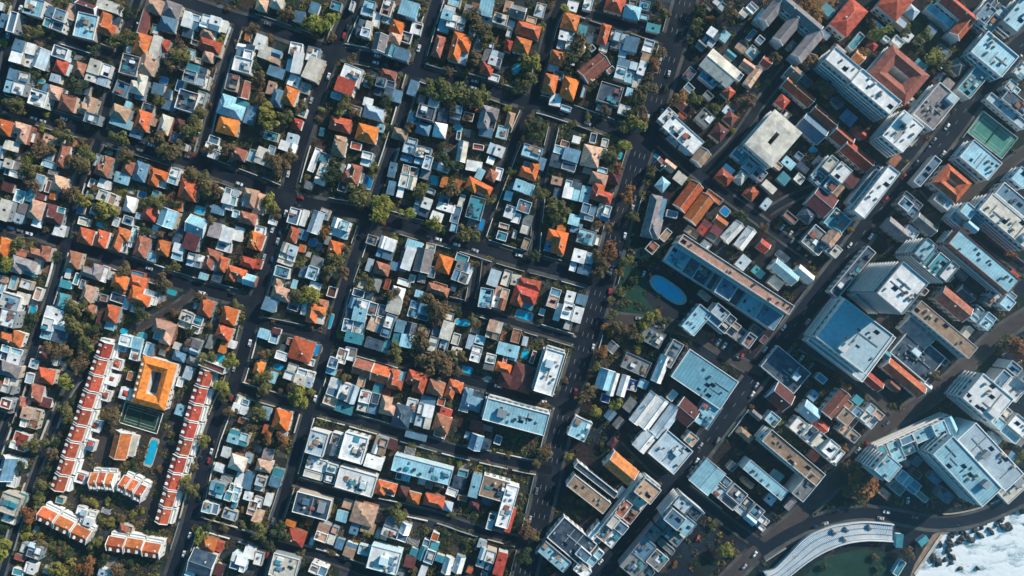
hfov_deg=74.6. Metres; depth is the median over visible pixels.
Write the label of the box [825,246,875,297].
arcade block
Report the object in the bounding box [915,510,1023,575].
sea water
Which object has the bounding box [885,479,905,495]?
outbuilding
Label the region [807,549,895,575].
lawn
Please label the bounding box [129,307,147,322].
garden lawn
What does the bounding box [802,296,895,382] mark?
building
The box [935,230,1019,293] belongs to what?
shopping hall
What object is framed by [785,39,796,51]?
outbuilding
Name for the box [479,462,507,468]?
garden wall
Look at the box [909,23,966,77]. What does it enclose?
park lawn
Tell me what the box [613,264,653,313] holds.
lot garden
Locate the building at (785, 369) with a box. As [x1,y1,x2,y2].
[758,345,810,393]
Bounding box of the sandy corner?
[632,246,650,259]
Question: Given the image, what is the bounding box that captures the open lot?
[610,256,692,332]
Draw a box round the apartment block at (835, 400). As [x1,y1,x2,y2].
[818,387,850,419]
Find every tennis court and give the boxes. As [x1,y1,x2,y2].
[119,401,163,433]
[967,111,1017,158]
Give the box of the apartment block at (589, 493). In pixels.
[565,471,610,513]
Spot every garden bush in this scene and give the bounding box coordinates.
[0,38,9,47]
[0,169,8,181]
[0,523,11,532]
[20,525,30,531]
[20,531,32,540]
[24,241,34,252]
[26,312,38,322]
[35,530,43,538]
[38,122,44,132]
[39,523,46,530]
[40,462,51,472]
[42,111,49,117]
[42,223,51,232]
[44,384,56,391]
[45,532,55,541]
[46,31,55,38]
[47,541,55,551]
[49,438,60,448]
[51,127,63,132]
[51,251,61,261]
[54,394,63,400]
[54,546,62,556]
[56,118,65,129]
[58,539,69,551]
[64,354,73,368]
[65,0,72,7]
[68,396,77,404]
[80,492,87,503]
[82,122,90,130]
[87,312,96,319]
[88,497,97,507]
[93,566,100,574]
[95,514,103,524]
[97,536,105,549]
[101,517,114,526]
[104,424,114,433]
[104,496,110,505]
[105,329,117,334]
[114,460,125,469]
[116,189,126,195]
[116,514,126,523]
[120,28,129,36]
[120,557,134,567]
[124,6,133,18]
[128,510,136,518]
[129,463,140,473]
[132,519,141,527]
[144,529,154,535]
[153,72,160,79]
[156,465,163,473]
[166,431,176,437]
[168,229,175,238]
[168,308,179,317]
[168,437,178,445]
[187,151,195,156]
[187,462,198,471]
[205,101,211,108]
[206,324,216,330]
[215,34,225,42]
[218,521,228,532]
[231,298,243,309]
[239,520,246,529]
[254,401,261,410]
[260,488,268,495]
[265,33,273,41]
[271,356,280,363]
[278,388,286,396]
[287,0,295,8]
[296,252,301,261]
[296,549,305,555]
[303,170,310,180]
[303,389,315,396]
[307,323,314,329]
[312,32,318,39]
[321,282,327,290]
[326,31,336,41]
[326,549,337,556]
[336,329,343,338]
[351,156,360,165]
[362,531,374,536]
[381,508,389,519]
[385,124,393,131]
[391,232,397,240]
[401,538,411,545]
[403,307,409,318]
[404,295,411,305]
[408,441,415,448]
[408,567,418,575]
[421,0,427,6]
[436,140,445,151]
[438,526,449,535]
[440,228,447,234]
[442,63,453,76]
[446,401,451,407]
[446,509,455,517]
[449,307,461,315]
[456,460,461,468]
[462,69,468,78]
[463,539,471,549]
[474,321,481,329]
[481,506,490,514]
[483,340,492,347]
[498,75,506,85]
[503,105,511,111]
[503,540,511,546]
[505,166,517,174]
[505,451,511,458]
[515,513,523,525]
[516,234,523,242]
[537,22,545,31]
[538,402,549,408]
[546,1,554,9]
[556,170,564,176]
[562,376,568,383]
[563,453,574,460]
[569,120,576,127]
[571,508,585,520]
[575,499,587,506]
[585,110,591,122]
[587,371,597,377]
[590,78,599,88]
[597,413,603,420]
[600,442,607,451]
[601,323,613,337]
[602,133,614,140]
[606,296,615,304]
[608,55,614,63]
[614,287,625,297]
[615,329,624,342]
[624,208,634,219]
[628,271,640,284]
[633,344,641,353]
[638,191,645,201]
[644,348,652,356]
[654,250,662,258]
[655,0,663,8]
[657,317,672,327]
[663,84,668,92]
[671,560,677,568]
[686,37,695,44]
[690,25,703,37]
[704,16,715,24]
[708,520,718,531]
[709,102,721,115]
[729,473,735,481]
[731,547,739,557]
[735,83,741,92]
[756,484,766,494]
[759,43,770,51]
[777,217,783,226]
[783,290,791,297]
[789,108,798,115]
[819,561,830,570]
[822,99,831,107]
[840,443,848,452]
[841,381,851,390]
[846,227,854,232]
[846,500,856,508]
[864,132,869,142]
[871,553,878,561]
[873,566,882,574]
[889,402,897,407]
[913,44,925,55]
[914,542,923,550]
[994,347,1003,356]
[1004,251,1016,260]
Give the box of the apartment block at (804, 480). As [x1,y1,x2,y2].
[737,425,825,501]
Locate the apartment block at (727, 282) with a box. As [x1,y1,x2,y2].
[662,234,793,330]
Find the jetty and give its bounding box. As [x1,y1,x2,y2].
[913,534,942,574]
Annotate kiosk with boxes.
[918,380,931,391]
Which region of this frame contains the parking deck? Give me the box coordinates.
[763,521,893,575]
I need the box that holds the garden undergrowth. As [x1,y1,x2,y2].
[0,0,1023,575]
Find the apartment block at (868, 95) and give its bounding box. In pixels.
[836,68,901,122]
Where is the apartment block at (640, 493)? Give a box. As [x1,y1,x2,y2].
[595,472,661,548]
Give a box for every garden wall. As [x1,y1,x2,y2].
[1,427,11,454]
[3,525,10,550]
[12,383,27,422]
[13,517,23,550]
[38,420,49,445]
[39,437,53,473]
[45,256,54,286]
[52,373,73,410]
[53,276,63,303]
[69,380,83,397]
[71,170,76,183]
[88,144,103,174]
[132,256,163,267]
[170,522,178,549]
[179,494,185,517]
[194,419,207,457]
[200,516,237,527]
[205,532,229,538]
[208,392,218,414]
[211,99,219,134]
[215,418,228,457]
[221,58,233,94]
[223,26,230,44]
[237,394,274,406]
[251,330,258,358]
[255,13,291,25]
[262,316,304,325]
[267,266,275,296]
[268,488,278,518]
[283,488,294,520]
[300,146,310,181]
[316,547,339,555]
[340,289,350,325]
[341,61,369,67]
[344,556,366,564]
[347,15,358,42]
[349,426,376,434]
[357,356,397,367]
[357,414,389,423]
[378,130,389,165]
[393,513,427,521]
[400,441,436,451]
[402,502,435,510]
[426,63,456,71]
[437,523,477,536]
[442,453,469,460]
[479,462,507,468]
[487,538,514,546]
[496,452,532,459]
[512,469,535,474]
[536,112,567,122]
[557,350,568,386]
[574,105,614,119]
[577,125,612,138]
[590,20,625,32]
[728,409,748,436]
[765,547,785,560]
[779,290,805,323]
[943,507,982,514]
[961,111,982,137]
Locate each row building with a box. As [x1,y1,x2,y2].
[772,94,789,110]
[778,77,815,109]
[780,63,804,81]
[795,112,828,145]
[808,104,838,130]
[825,125,854,148]
[835,141,875,173]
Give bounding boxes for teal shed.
[844,32,864,52]
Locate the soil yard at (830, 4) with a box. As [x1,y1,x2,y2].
[809,0,835,21]
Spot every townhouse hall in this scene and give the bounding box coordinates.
[824,0,867,41]
[870,0,913,24]
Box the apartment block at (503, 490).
[479,472,518,532]
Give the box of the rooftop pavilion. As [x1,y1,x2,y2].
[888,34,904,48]
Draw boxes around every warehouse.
[537,537,570,572]
[546,513,596,564]
[567,414,592,441]
[594,367,614,390]
[605,372,619,395]
[616,374,629,396]
[619,351,651,377]
[628,389,668,430]
[631,428,656,453]
[637,377,648,389]
[641,326,665,348]
[647,429,692,474]
[649,403,678,438]
[650,354,670,383]
[668,348,738,429]
[674,396,699,427]
[686,456,725,495]
[763,382,794,411]
[794,399,820,423]
[802,186,838,217]
[804,418,829,433]
[879,216,909,242]
[887,333,945,382]
[904,224,919,239]
[908,213,937,236]
[927,285,973,322]
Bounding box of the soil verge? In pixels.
[159,528,174,553]
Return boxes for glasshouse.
[895,315,935,349]
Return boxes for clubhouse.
[109,429,140,459]
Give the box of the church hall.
[602,449,638,485]
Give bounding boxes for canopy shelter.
[600,393,610,403]
[627,378,638,391]
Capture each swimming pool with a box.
[28,304,37,313]
[36,78,45,83]
[95,221,104,227]
[119,328,128,333]
[137,191,146,198]
[137,332,147,338]
[143,437,158,467]
[159,76,168,84]
[166,288,177,295]
[194,205,205,214]
[215,353,225,362]
[272,363,284,370]
[308,238,317,246]
[313,344,322,355]
[325,313,334,328]
[362,175,373,189]
[397,261,405,271]
[428,174,439,186]
[432,161,438,169]
[453,124,462,131]
[454,318,470,326]
[461,364,473,373]
[474,218,485,231]
[511,63,520,74]
[515,309,533,321]
[520,348,529,359]
[649,275,686,304]
[719,206,730,216]
[808,146,817,154]
[931,485,954,504]
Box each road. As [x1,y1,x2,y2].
[0,0,24,97]
[0,0,140,451]
[0,97,606,289]
[0,220,255,306]
[0,375,81,575]
[23,28,117,58]
[135,288,195,331]
[163,0,648,146]
[166,0,359,575]
[189,517,384,575]
[196,24,241,159]
[230,380,552,473]
[246,315,568,407]
[253,0,440,575]
[289,477,537,548]
[447,299,585,346]
[467,260,478,304]
[478,0,565,241]
[514,0,695,575]
[532,128,555,257]
[559,1,671,44]
[589,31,1023,575]
[614,314,763,375]
[621,435,763,546]
[644,127,817,262]
[702,66,787,174]
[723,311,1023,575]
[757,492,1023,555]
[767,185,815,213]
[799,343,897,417]
[872,148,1023,231]
[918,183,1023,273]
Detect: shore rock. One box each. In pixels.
[930,553,936,563]
[935,558,941,566]
[945,540,954,546]
[945,547,949,553]
[947,553,955,560]
[955,539,962,544]
[959,534,967,540]
[963,530,969,541]
[967,537,974,542]
[971,527,977,532]
[976,532,983,537]
[999,524,1006,530]
[1004,522,1011,528]
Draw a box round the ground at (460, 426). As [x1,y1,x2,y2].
[0,0,670,575]
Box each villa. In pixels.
[656,107,703,155]
[697,48,740,89]
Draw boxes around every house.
[0,2,26,36]
[0,119,15,137]
[0,146,28,180]
[0,198,27,224]
[0,236,15,258]
[0,248,44,289]
[0,283,31,310]
[0,308,25,327]
[0,325,28,347]
[0,344,27,364]
[0,361,26,379]
[0,377,22,394]
[0,396,18,413]
[0,454,29,487]
[0,488,30,524]
[2,121,40,152]
[3,68,36,97]
[5,429,34,451]
[8,39,38,68]
[14,526,53,574]
[17,188,48,227]
[17,372,54,408]
[19,405,45,429]
[21,242,56,274]
[22,0,51,20]
[27,88,54,110]
[31,47,55,71]
[36,367,59,384]
[36,501,65,527]
[37,345,68,367]
[40,316,68,343]
[41,133,77,169]
[42,3,79,34]
[42,203,69,236]
[43,73,67,100]
[44,169,75,199]
[44,292,71,322]
[50,472,75,491]
[51,44,72,76]
[52,509,80,535]
[56,456,83,475]
[57,89,82,114]
[61,439,85,458]
[64,250,86,278]
[67,423,92,442]
[69,521,98,544]
[72,11,101,43]
[72,54,88,78]
[72,261,112,284]
[73,406,99,425]
[74,0,101,16]
[74,216,97,245]
[74,279,100,313]
[75,494,111,526]
[78,58,116,88]
[78,84,100,114]
[78,389,102,408]
[83,111,105,126]
[84,373,109,392]
[85,178,121,217]
[87,467,102,490]
[89,356,113,375]
[92,153,119,178]
[94,229,113,248]
[95,304,124,330]
[95,340,120,359]
[95,467,112,490]
[96,0,123,17]
[96,10,123,36]
[103,467,120,491]
[105,530,129,553]
[107,271,130,303]
[109,100,134,122]
[109,117,133,130]
[110,217,139,253]
[112,79,132,100]
[114,160,152,193]
[116,471,137,494]
[118,53,140,77]
[118,334,145,360]
[122,285,158,312]
[123,531,147,555]
[124,474,144,498]
[125,32,152,56]
[128,73,151,101]
[128,270,149,288]
[129,102,157,139]
[132,235,159,262]
[132,478,152,503]
[134,8,163,36]
[135,204,159,222]
[138,51,161,77]
[141,535,166,558]
[143,318,179,356]
[144,0,164,16]
[147,167,171,188]
[148,34,172,62]
[149,207,181,238]
[150,114,187,143]
[154,239,172,256]
[154,505,179,524]
[158,15,181,41]
[159,488,183,507]
[161,0,184,21]
[161,79,200,113]
[163,471,188,490]
[166,167,184,200]
[168,453,193,473]
[171,177,208,211]
[171,237,186,261]
[172,336,205,362]
[174,227,204,251]
[175,48,212,90]
[175,436,198,455]
[177,309,206,333]
[180,10,201,38]
[180,419,204,438]
[182,353,229,379]
[184,214,208,237]
[184,402,209,421]
[184,545,226,575]
[186,253,204,268]
[188,135,221,159]
[189,385,214,404]
[190,37,224,63]
[192,90,209,124]
[193,298,217,317]
[195,368,218,387]
[198,248,230,280]
[199,14,229,40]
[200,534,225,552]
[201,499,222,514]
[205,320,235,353]
[207,222,225,238]
[208,479,228,498]
[211,256,258,287]
[214,452,254,482]
[215,114,241,137]
[216,93,258,125]
[216,226,245,254]
[218,187,241,210]
[219,306,240,325]
[223,472,244,508]
[224,73,251,99]
[226,428,251,446]
[229,142,251,162]
[229,544,257,572]
[231,56,256,77]
[231,209,259,225]
[231,395,250,424]
[235,31,257,60]
[241,469,274,505]
[242,187,261,208]
[246,145,277,169]
[252,80,284,115]
[252,193,267,215]
[253,33,286,80]
[253,445,286,473]
[259,406,294,439]
[261,296,285,316]
[268,362,299,386]
[268,466,285,487]
[268,549,302,575]
[270,276,303,311]
[273,265,292,278]
[274,336,316,366]
[277,226,299,266]
[279,518,308,547]
[281,74,301,122]
[285,41,305,75]
[285,367,316,393]
[286,207,309,226]
[292,488,334,525]
[297,208,331,240]
[298,251,332,290]
[300,299,328,324]
[301,55,326,84]
[304,147,331,190]
[305,46,322,61]
[308,520,345,549]
[308,558,330,575]
[314,135,348,157]
[316,235,344,256]
[318,110,352,135]
[322,377,360,415]
[325,347,348,375]
[329,217,351,239]
[330,75,356,100]
[335,162,365,192]
[340,63,365,89]
[341,304,367,334]
[342,497,378,535]
[343,331,364,361]
[348,280,379,315]
[350,123,384,150]
[352,358,373,386]
[353,97,385,122]
[355,12,381,40]
[356,388,380,414]
[357,540,403,574]
[360,0,377,18]
[360,151,374,167]
[363,68,402,103]
[363,452,384,470]
[364,336,390,353]
[365,258,398,292]
[366,234,397,260]
[366,314,384,333]
[369,363,396,393]
[371,32,388,54]
[371,434,397,456]
[374,478,397,496]
[374,515,412,542]
[377,285,405,316]
[378,387,398,415]
[379,0,395,24]
[380,313,397,338]
[384,31,413,64]
[386,162,419,197]
[386,369,405,390]
[388,18,405,34]
[391,127,432,165]
[391,403,411,428]
[391,430,453,504]
[392,319,417,348]
[398,0,420,20]
[399,246,416,270]
[402,188,443,222]
[404,238,423,252]
[405,369,428,394]
[406,397,418,422]
[407,94,440,136]
[407,289,429,320]
[407,530,444,575]
[413,242,435,283]
[414,313,462,357]
[414,395,435,429]
[419,152,448,179]
[422,482,453,511]
[426,281,456,297]
[426,379,445,406]
[431,35,450,58]
[431,406,462,438]
[432,107,448,139]
[434,254,453,274]
[437,4,472,34]
[441,0,461,20]
[444,378,463,399]
[446,129,483,171]
[447,28,481,65]
[449,194,485,226]
[451,252,473,284]
[451,468,492,509]
[455,165,498,198]
[458,387,483,412]
[463,105,515,140]
[464,424,492,451]
[465,334,485,362]
[466,538,496,575]
[470,319,506,340]
[472,0,494,25]
[478,287,494,308]
[479,38,504,76]
[483,352,496,370]
[486,142,505,164]
[486,268,512,287]
[492,12,515,29]
[492,286,509,310]
[492,548,507,575]
[495,361,512,389]
[496,328,528,362]
[503,0,526,21]
[503,36,531,55]
[503,199,531,219]
[505,2,546,41]
[507,178,534,195]
[507,350,536,393]
[509,284,538,310]
[510,212,533,238]
[510,274,541,290]
[519,157,546,180]
[521,136,542,162]
[541,70,563,107]
[544,224,568,255]
[546,49,574,73]
[546,287,561,308]
[548,176,591,211]
[549,135,580,172]
[552,290,587,330]
[556,29,573,52]
[559,0,587,36]
[559,76,588,107]
[568,248,592,275]
[570,223,601,246]
[578,43,614,85]
[579,202,596,221]
[580,132,610,168]
[582,166,620,184]
[585,23,611,53]
[589,182,612,204]
[595,81,632,116]
[595,203,611,221]
[603,0,625,16]
[608,30,628,51]
[611,50,637,85]
[622,0,650,23]
[622,35,639,55]
[631,52,654,89]
[640,194,677,239]
[672,170,703,213]
[683,189,723,225]
[683,214,728,249]
[689,146,710,167]
[693,107,715,129]
[701,26,730,49]
[707,122,728,142]
[713,163,734,186]
[719,220,743,243]
[729,146,751,165]
[732,226,770,253]
[735,58,762,89]
[739,159,767,182]
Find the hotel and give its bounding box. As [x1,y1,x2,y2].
[944,358,1023,443]
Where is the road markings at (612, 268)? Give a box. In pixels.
[520,2,689,572]
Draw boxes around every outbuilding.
[1,180,16,192]
[12,189,27,203]
[12,566,25,575]
[23,559,40,574]
[28,358,41,369]
[32,287,45,300]
[34,174,48,190]
[55,494,66,503]
[59,279,74,289]
[76,205,86,214]
[97,566,111,575]
[99,294,110,301]
[101,337,114,341]
[111,205,122,214]
[118,522,129,533]
[122,215,136,225]
[123,195,139,212]
[123,522,134,533]
[126,371,135,380]
[151,82,166,95]
[152,190,161,197]
[174,404,186,415]
[176,376,185,386]
[177,143,189,151]
[210,204,225,215]
[220,445,232,457]
[221,506,239,521]
[228,340,237,348]
[243,490,254,501]
[246,499,258,515]
[247,231,260,249]
[251,508,265,522]
[252,360,265,374]
[253,494,264,507]
[253,548,266,565]
[254,225,266,234]
[254,234,266,250]
[254,258,263,269]
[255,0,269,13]
[257,328,270,339]
[263,130,280,142]
[268,219,277,225]
[268,333,280,343]
[269,0,285,10]
[271,327,282,334]
[278,139,297,153]
[286,132,299,144]
[290,117,303,130]
[292,10,306,24]
[295,108,308,118]
[298,81,311,95]
[298,244,306,252]
[308,2,320,15]
[326,286,338,297]
[330,0,343,13]
[335,508,348,522]
[342,540,357,558]
[348,1,355,12]
[397,277,411,287]
[403,554,416,568]
[406,79,419,96]
[409,274,415,282]
[410,21,423,36]
[436,202,455,213]
[438,194,449,204]
[439,176,448,187]
[441,554,454,574]
[445,486,458,497]
[449,105,462,120]
[449,221,458,232]
[452,553,465,573]
[469,419,482,431]
[488,73,499,83]
[493,434,502,444]
[495,167,503,181]
[496,230,507,241]
[498,222,509,229]
[503,190,512,201]
[504,507,516,532]
[521,237,530,250]
[538,308,545,315]
[560,104,571,113]
[567,213,580,226]
[582,0,593,12]
[604,407,616,420]
[606,340,618,353]
[607,436,618,449]
[612,416,624,429]
[616,485,626,498]
[622,396,637,412]
[641,38,654,53]
[644,240,658,254]
[645,22,660,34]
[652,157,665,171]
[654,176,669,192]
[659,228,671,241]
[663,158,676,173]
[665,389,677,401]
[666,135,678,147]
[671,100,688,110]
[677,110,686,120]
[678,145,689,155]
[681,66,696,82]
[683,82,694,94]
[695,39,706,51]
[697,289,710,301]
[701,90,713,102]
[702,1,713,13]
[710,0,726,13]
[720,86,735,100]
[721,105,733,114]
[721,110,738,126]
[723,49,736,61]
[725,460,737,471]
[732,170,748,185]
[733,254,750,270]
[734,39,748,54]
[735,426,753,443]
[739,7,749,19]
[739,475,754,489]
[741,184,759,201]
[743,28,756,42]
[743,44,759,60]
[745,1,758,16]
[748,323,763,336]
[748,409,761,421]
[750,265,765,278]
[751,9,764,27]
[753,35,764,46]
[757,55,772,70]
[757,334,767,343]
[759,179,776,194]
[759,197,772,210]
[762,492,776,505]
[765,275,783,290]
[769,468,783,481]
[771,162,782,171]
[774,250,789,262]
[775,171,790,185]
[779,155,795,170]
[780,108,791,119]
[780,210,798,224]
[782,496,796,510]
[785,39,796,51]
[790,172,805,185]
[791,151,803,161]
[793,161,808,173]
[796,206,815,224]
[797,74,812,89]
[799,53,818,70]
[805,389,819,401]
[805,449,819,462]
[810,155,823,167]
[812,372,827,384]
[821,2,835,19]
[821,29,830,42]
[829,42,845,53]
[829,94,844,109]
[832,184,844,197]
[837,109,857,127]
[842,172,859,189]
[848,125,866,140]
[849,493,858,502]
[850,394,863,405]
[864,40,877,53]
[871,20,883,29]
[877,485,891,499]
[880,35,889,44]
[881,351,890,359]
[884,379,900,392]
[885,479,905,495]
[886,154,901,166]
[891,16,909,31]
[900,459,910,467]
[901,4,919,20]
[901,33,913,44]
[906,97,916,107]
[907,135,918,147]
[907,467,921,479]
[908,454,922,467]
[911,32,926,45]
[914,58,927,70]
[915,490,928,502]
[920,288,928,295]
[923,24,937,36]
[924,470,942,485]
[931,70,945,83]
[936,43,951,62]
[941,77,954,89]
[941,358,949,366]
[946,57,966,77]
[952,284,975,302]
[954,268,968,281]
[959,325,973,338]
[986,431,1001,444]
[1002,347,1021,362]
[1003,449,1018,462]
[1009,269,1019,277]
[1015,437,1023,446]
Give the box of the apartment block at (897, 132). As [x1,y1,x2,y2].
[869,110,923,157]
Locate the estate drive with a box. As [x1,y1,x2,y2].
[66,357,197,519]
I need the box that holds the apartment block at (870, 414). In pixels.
[859,401,884,428]
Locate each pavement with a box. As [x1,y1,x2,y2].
[0,0,23,93]
[0,0,143,458]
[0,96,584,286]
[0,220,246,308]
[0,374,82,575]
[22,24,109,58]
[137,294,194,331]
[161,0,630,140]
[162,0,363,575]
[196,27,240,152]
[198,518,384,575]
[238,383,535,473]
[251,0,442,575]
[262,317,554,407]
[298,478,517,545]
[448,297,573,344]
[466,259,481,301]
[473,7,561,235]
[510,0,699,575]
[530,127,557,251]
[570,4,661,41]
[591,27,1023,575]
[617,312,749,372]
[620,433,758,543]
[657,134,810,262]
[703,64,784,172]
[718,307,1023,575]
[763,490,1023,558]
[767,184,812,215]
[798,341,889,412]
[878,145,1023,233]
[919,190,1023,278]
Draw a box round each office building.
[572,561,591,575]
[575,542,603,566]
[586,518,608,543]
[617,487,703,575]
[660,338,683,368]
[678,304,711,335]
[680,429,698,446]
[705,302,736,334]
[711,475,747,510]
[725,322,757,348]
[734,496,764,525]
[755,515,769,531]
[762,409,781,427]
[766,258,799,285]
[785,414,809,436]
[793,264,814,284]
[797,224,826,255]
[807,155,852,194]
[818,207,851,232]
[821,227,841,248]
[823,244,842,258]
[832,421,860,443]
[850,50,865,64]
[868,412,958,461]
[891,191,922,218]
[892,469,921,494]
[951,31,1018,101]
[967,304,996,330]
[970,0,1007,34]
[977,293,997,306]
[980,289,1016,310]
[981,92,1023,131]
[986,182,1023,217]
[993,0,1023,39]
[996,78,1020,93]
[998,89,1023,116]
[1000,166,1023,190]
[1003,60,1023,81]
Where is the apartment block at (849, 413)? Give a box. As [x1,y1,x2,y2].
[834,400,863,427]
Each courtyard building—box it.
[130,355,181,410]
[740,109,801,169]
[866,44,929,108]
[907,155,971,212]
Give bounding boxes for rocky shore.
[910,532,948,575]
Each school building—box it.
[758,0,823,65]
[921,0,977,44]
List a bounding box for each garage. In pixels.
[73,470,89,484]
[82,438,98,451]
[88,418,104,432]
[98,389,113,401]
[104,372,120,386]
[109,357,125,370]
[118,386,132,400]
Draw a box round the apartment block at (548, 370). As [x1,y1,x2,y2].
[531,345,565,396]
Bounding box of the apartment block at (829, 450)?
[799,422,844,465]
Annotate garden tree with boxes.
[0,255,12,272]
[0,538,12,563]
[1,98,9,108]
[7,96,23,113]
[10,236,24,254]
[15,460,26,473]
[16,101,27,114]
[16,163,43,177]
[19,504,37,524]
[21,24,32,37]
[21,438,49,452]
[24,152,35,164]
[24,177,41,193]
[29,68,42,78]
[30,25,44,37]
[30,138,49,159]
[32,486,45,500]
[32,495,45,509]
[34,538,48,549]
[36,479,52,490]
[43,341,54,354]
[45,448,59,460]
[46,143,56,153]
[47,557,76,575]
[50,342,73,359]
[52,129,74,142]
[56,400,72,417]
[58,373,73,389]
[61,409,74,424]
[61,547,74,562]
[62,186,81,201]
[62,313,89,338]
[63,309,73,315]
[64,154,72,168]
[64,298,82,316]
[66,75,89,93]
[67,153,90,173]
[69,564,79,575]
[70,357,89,374]
[71,555,95,575]
[74,193,93,207]
[76,137,86,146]
[76,347,87,360]
[77,144,96,162]
[77,337,93,353]
[80,299,89,312]
[85,322,102,336]
[86,536,102,549]
[87,44,100,57]
[89,184,98,195]
[91,206,98,215]
[94,199,119,221]
[96,552,109,567]
[100,407,120,426]
[105,33,122,47]
[107,130,129,146]
[110,562,125,575]
[114,0,124,10]
[116,260,130,277]
[118,147,133,163]
[122,30,137,45]
[133,302,146,318]
[136,223,151,235]
[143,194,166,210]
[150,129,165,143]
[150,228,166,237]
[152,92,165,105]
[153,272,172,290]
[155,141,168,157]
[163,51,177,71]
[163,138,184,160]
[164,260,180,272]
[167,47,190,65]
[168,199,181,208]
[175,40,187,55]
[178,120,199,137]
[178,474,191,482]
[180,481,199,497]
[184,339,191,346]
[185,166,197,181]
[185,325,196,337]
[187,107,208,131]
[193,526,208,545]
[194,292,207,301]
[195,169,209,181]
[195,352,217,368]
[196,433,210,449]
[197,178,218,196]
[199,520,211,533]
[200,144,214,153]
[207,215,216,227]
[209,181,223,198]
[212,379,228,391]
[219,388,232,403]
[220,141,235,156]
[221,353,239,368]
[222,406,238,417]
[243,421,257,431]
[248,22,259,34]
[250,407,268,421]
[250,522,266,541]
[251,59,261,70]
[253,92,267,107]
[254,369,273,394]
[255,70,265,81]
[256,388,268,397]
[257,101,279,129]
[257,349,269,359]
[259,191,276,210]
[261,538,274,551]
[262,151,272,161]
[262,430,271,445]
[268,153,290,177]
[268,520,290,542]
[269,206,281,218]
[276,109,293,123]
[276,431,288,446]
[277,5,295,18]
[280,148,297,163]
[287,383,308,409]
[289,285,308,304]
[289,381,301,392]
[294,99,307,112]
[294,259,306,267]
[299,17,308,27]
[299,285,319,304]
[303,13,321,31]
[316,13,335,33]
[319,225,331,239]
[320,156,341,182]
[320,272,328,281]
[322,253,344,275]
[332,13,339,20]
[332,172,342,181]
[335,94,352,116]
[337,266,348,281]
[339,374,350,384]
[340,244,351,254]
[345,53,356,65]
[346,102,360,117]
[348,181,366,205]
[358,191,372,206]
[361,272,375,291]
[362,72,376,86]
[368,162,379,179]
[369,194,389,222]
[379,94,393,111]
[380,212,389,223]
[381,194,394,210]
[386,502,408,525]
[387,287,400,300]
[387,340,401,364]
[396,11,405,20]
[397,208,415,218]
[404,121,413,133]
[408,326,430,352]
[408,343,419,356]
[413,182,429,200]
[414,350,442,377]
[418,7,427,16]
[418,290,434,303]
[423,78,436,96]
[423,304,435,313]
[425,215,441,232]
[428,299,450,320]
[429,317,444,328]
[430,77,466,101]
[433,148,449,161]
[435,350,453,377]
[442,161,463,171]
[443,180,459,197]
[444,350,457,362]
[446,100,456,116]
[452,366,462,376]
[457,223,471,241]
[457,350,466,361]
[461,9,471,20]
[461,88,489,109]
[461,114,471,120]
[463,94,475,109]
[466,8,482,28]
[467,226,479,242]
[467,312,477,326]
[469,49,481,66]
[469,260,478,268]
[471,19,491,40]
[476,84,490,98]
[479,32,494,49]
[479,194,496,204]
[511,79,522,94]
[514,547,531,565]
[517,52,526,65]
[518,135,529,144]
[518,525,527,534]
[520,72,537,88]
[522,54,541,71]
[522,518,536,539]
[523,115,533,127]
[525,116,547,139]
[527,531,539,542]
[528,249,540,261]
[532,455,540,467]
[534,186,546,199]
[537,443,552,461]
[538,122,548,133]
[546,197,553,208]
[548,196,565,221]
[555,206,571,224]
[558,49,577,69]
[559,4,569,13]
[570,29,591,59]
[574,391,589,404]
[581,52,590,62]
[583,382,599,401]
[590,404,601,416]
[591,265,608,278]
[592,216,602,229]
[592,249,601,263]
[592,358,601,371]
[593,345,608,359]
[596,256,611,271]
[599,104,610,117]
[600,240,617,262]
[601,149,617,162]
[604,222,613,233]
[605,309,617,320]
[608,397,623,410]
[610,321,622,332]
[612,266,624,276]
[613,162,623,176]
[616,140,631,152]
[617,255,634,266]
[618,325,628,334]
[619,121,629,133]
[619,184,635,204]
[622,107,636,114]
[626,94,640,104]
[626,114,647,131]
[626,324,640,339]
[628,212,639,221]
[632,89,645,103]
[635,329,644,344]
[637,84,647,93]
[638,105,648,122]
[638,309,661,329]
[644,69,654,82]
[645,82,658,93]
[646,166,656,177]
[649,57,659,72]
[653,47,666,57]
[657,7,671,18]
[668,88,687,106]
[686,90,703,104]
[690,17,702,29]
[691,3,705,17]
[694,3,707,13]
[719,542,733,557]
[722,1,739,24]
[734,210,747,221]
[738,93,757,112]
[758,222,769,232]
[768,51,781,65]
[798,0,816,12]
[803,54,818,67]
[809,3,824,23]
[810,78,831,95]
[840,460,854,475]
[842,485,855,497]
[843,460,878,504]
[854,47,868,56]
[862,473,878,498]
[866,18,877,29]
[868,25,893,40]
[901,23,911,36]
[902,546,914,562]
[914,26,932,43]
[924,46,946,65]
[928,370,941,380]
[941,61,953,75]
[997,333,1014,351]
[1004,336,1023,360]
[1009,350,1023,361]
[1015,449,1023,463]
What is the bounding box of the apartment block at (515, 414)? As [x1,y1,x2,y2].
[481,394,549,435]
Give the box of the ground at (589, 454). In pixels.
[539,0,1023,575]
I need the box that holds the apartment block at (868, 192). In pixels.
[843,165,899,220]
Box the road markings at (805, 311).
[619,44,1022,551]
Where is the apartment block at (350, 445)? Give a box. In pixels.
[303,427,379,496]
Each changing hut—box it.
[890,558,905,575]
[893,532,903,547]
[915,534,929,546]
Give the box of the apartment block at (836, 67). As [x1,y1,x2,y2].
[812,47,861,89]
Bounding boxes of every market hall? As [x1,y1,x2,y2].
[863,372,883,391]
[877,358,926,397]
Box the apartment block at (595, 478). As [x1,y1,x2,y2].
[573,458,617,498]
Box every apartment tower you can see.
[844,261,928,314]
[855,445,901,481]
[893,237,959,283]
[915,417,1023,506]
[941,202,984,234]
[948,139,1001,182]
[969,193,1023,251]
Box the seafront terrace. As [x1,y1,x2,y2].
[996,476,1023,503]

